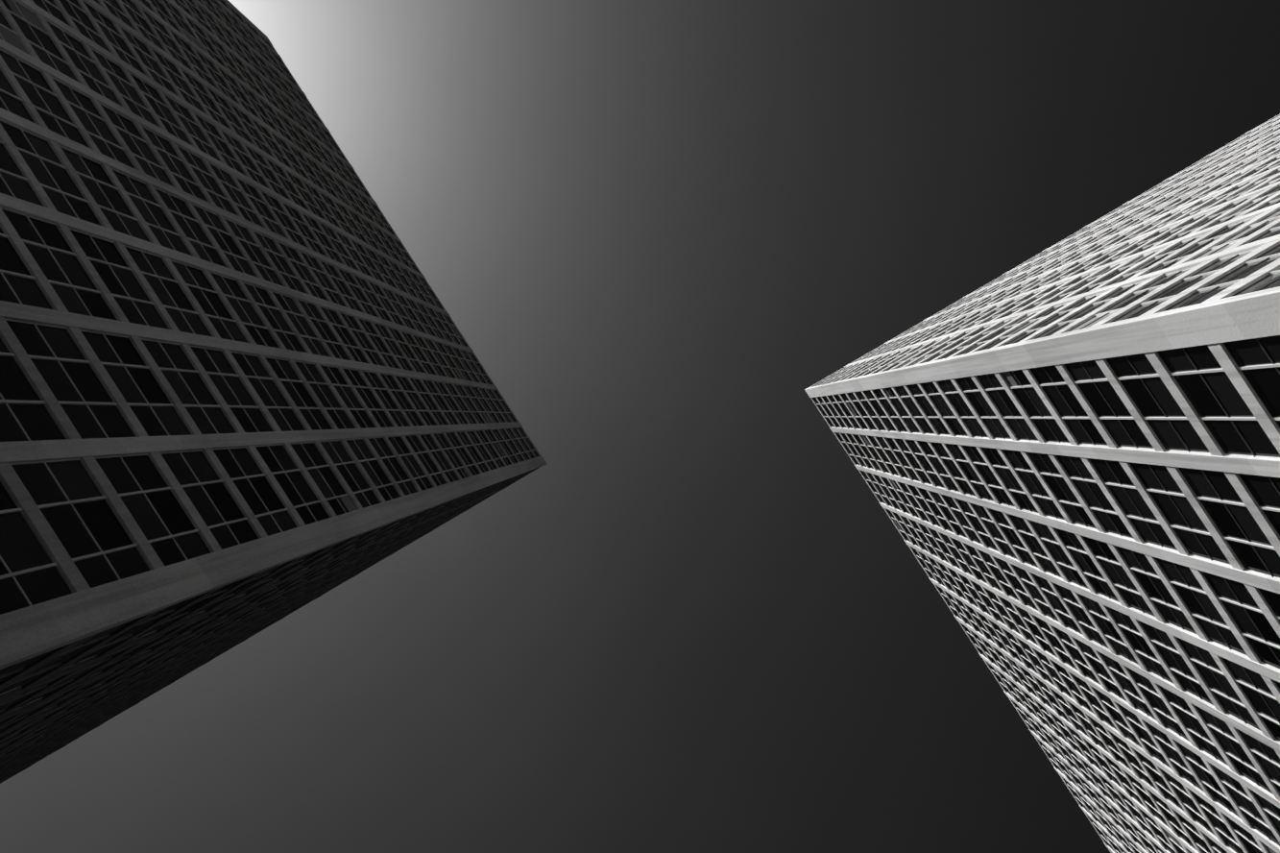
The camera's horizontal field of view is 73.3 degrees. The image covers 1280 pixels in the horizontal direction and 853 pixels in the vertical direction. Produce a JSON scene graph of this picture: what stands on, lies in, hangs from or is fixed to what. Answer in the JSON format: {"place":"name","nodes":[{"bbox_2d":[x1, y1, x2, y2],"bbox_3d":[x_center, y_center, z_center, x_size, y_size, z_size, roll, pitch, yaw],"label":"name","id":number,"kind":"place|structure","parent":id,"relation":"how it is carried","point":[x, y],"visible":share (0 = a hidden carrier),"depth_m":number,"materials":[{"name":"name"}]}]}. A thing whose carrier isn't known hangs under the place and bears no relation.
{"place":"outdoors","nodes":[
{"label":"outdoors","id":0,"kind":"place"},
{"bbox_2d":[0,0,1279,852],"label":"sky","id":1,"kind":"structure","parent":0,"point":[653,227],"materials":[{"name":"grey"}]},
{"label":"ground","id":2,"kind":"structure","parent":0,"visible":0},
{"bbox_2d":[0,0,546,783],"bbox_3d":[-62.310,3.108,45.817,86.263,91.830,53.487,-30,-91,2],"label":"tower","id":3,"kind":"structure","parent":2,"relation":"on","point":[248,388],"depth_m":36.76,"materials":[{"name":"glass"}]},
{"bbox_2d":[804,113,1279,852],"bbox_3d":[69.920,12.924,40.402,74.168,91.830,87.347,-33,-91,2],"label":"tower","id":4,"kind":"structure","parent":2,"relation":"on","point":[1064,455],"depth_m":40.06,"materials":[{"name":"concrete"}]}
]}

